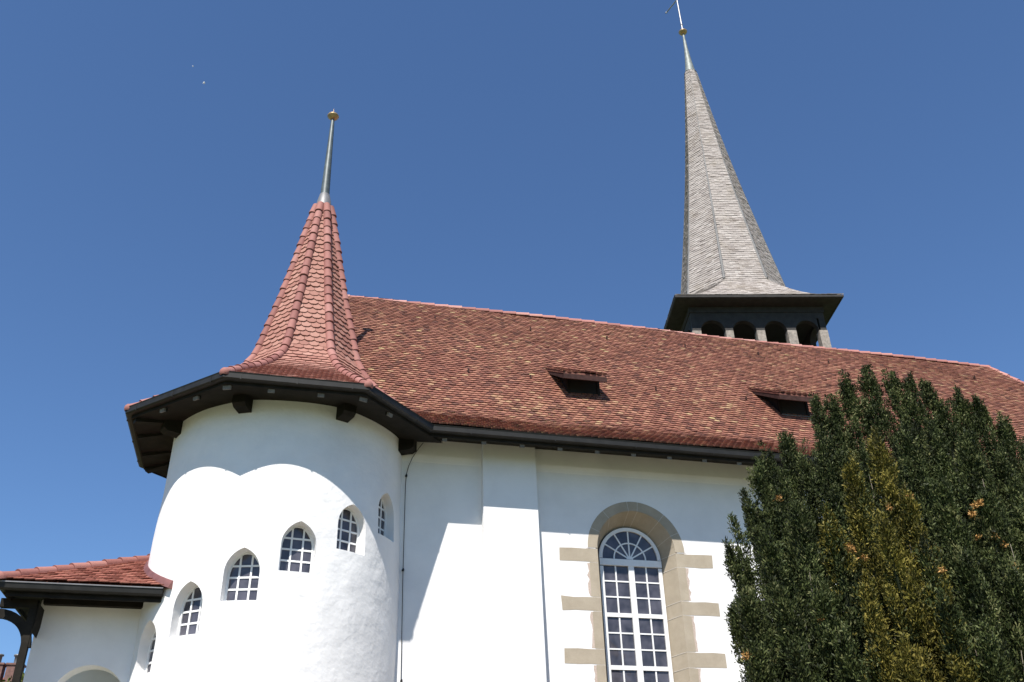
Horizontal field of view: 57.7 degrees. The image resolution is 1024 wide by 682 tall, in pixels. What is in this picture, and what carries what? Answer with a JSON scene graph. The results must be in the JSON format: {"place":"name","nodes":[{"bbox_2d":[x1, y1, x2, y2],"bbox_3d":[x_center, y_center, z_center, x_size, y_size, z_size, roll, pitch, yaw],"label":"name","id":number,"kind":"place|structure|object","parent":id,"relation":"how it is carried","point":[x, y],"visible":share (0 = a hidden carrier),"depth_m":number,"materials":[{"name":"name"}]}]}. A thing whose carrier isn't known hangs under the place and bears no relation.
{"place":"outdoors","nodes":[
{"label":"outdoors","id":0,"kind":"place"},
{"bbox_2d":[0,673,24,681],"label":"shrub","id":1,"kind":"object","parent":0,"point":[9,678],"visible":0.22,"depth_m":20.87,"materials":[{"name":"green plant"}]},
{"bbox_2d":[0,654,25,681],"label":"house","id":2,"kind":"structure","parent":0,"point":[9,668],"depth_m":52.87,"materials":[{"name":"red tile"}]},
{"bbox_2d":[0,0,1023,677],"label":"sky","id":3,"kind":"structure","parent":0,"point":[526,156],"materials":[{"name":"blue"}]},
{"bbox_2d":[664,0,843,347],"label":"bell tower","id":4,"kind":"structure","parent":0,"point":[732,284],"depth_m":40.13,"materials":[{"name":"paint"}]},
{"label":"lawn","id":5,"kind":"structure","parent":0,"visible":0},
{"bbox_2d":[0,554,172,681],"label":"porch","id":6,"kind":"object","parent":5,"relation":"on","point":[79,622],"visible":0.59,"depth_m":17.22,"materials":[{"name":"paint"}]},
{"bbox_2d":[124,111,441,681],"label":"stair turret","id":7,"kind":"object","parent":5,"relation":"on","point":[274,458],"visible":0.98,"depth_m":18.10,"materials":[{"name":"paint"}]},
{"bbox_2d":[145,630,155,672],"bbox_3d":[-6.521,5.674,17.110,0.060,0.991,0.670,26,-41,-38],"label":"window","id":8,"kind":"structure","parent":7,"relation":"in","point":[152,644],"depth_m":17.22,"materials":[{"name":"white paint"}]},
{"bbox_2d":[177,585,202,635],"bbox_3d":[-5.775,4.935,16.960,0.670,0.991,0.060,-13,-33,19],"label":"window","id":9,"kind":"structure","parent":7,"relation":"in","point":[189,620],"depth_m":16.97,"materials":[{"name":"white paint"}]},
{"bbox_2d":[224,552,259,600],"bbox_3d":[-4.919,4.361,17.099,0.670,0.991,0.060,-1,-31,0],"label":"window","id":10,"kind":"structure","parent":7,"relation":"in","point":[242,580],"depth_m":17.08,"materials":[{"name":"glass"}]},
{"bbox_2d":[278,525,313,572],"bbox_3d":[-4.068,3.950,17.530,0.670,0.991,0.060,10,-33,-19],"label":"window","id":11,"kind":"structure","parent":7,"relation":"in","point":[297,544],"depth_m":17.51,"materials":[{"name":"glass"}]},
{"bbox_2d":[336,507,358,552],"bbox_3d":[-3.285,3.735,18.263,0.670,0.991,0.060,26,-41,-38],"label":"window","id":12,"kind":"structure","parent":7,"relation":"in","point":[348,526],"depth_m":18.30,"materials":[{"name":"glass"}]},
{"bbox_2d":[378,497,385,536],"bbox_3d":[-2.785,3.638,19.220,0.060,0.991,0.670,-13,-33,18],"label":"window","id":13,"kind":"structure","parent":7,"relation":"in","point":[382,510],"depth_m":19.36,"materials":[{"name":"white paint"}]},
{"bbox_2d":[348,295,1023,681],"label":"church nave","id":14,"kind":"structure","parent":5,"relation":"on","point":[570,499],"depth_m":21.43,"materials":[{"name":"paint"}]},
{"bbox_2d":[400,443,422,681],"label":"lightning conductor","id":15,"kind":"object","parent":14,"relation":"attached to","point":[401,680],"visible":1,"depth_m":19.34,"materials":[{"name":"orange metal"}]},
{"bbox_2d":[598,528,673,681],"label":"arched window","id":16,"kind":"structure","parent":14,"relation":"in","point":[634,615],"depth_m":20.63,"materials":[{"name":"white paint"}]},
{"label":"gravel forecourt","id":17,"kind":"structure","parent":0,"visible":0},
{"bbox_2d":[721,362,1023,681],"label":"yew tree","id":18,"kind":"object","parent":17,"relation":"on","point":[860,581],"visible":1,"depth_m":10.78,"materials":[{"name":"green plant"}]}
]}

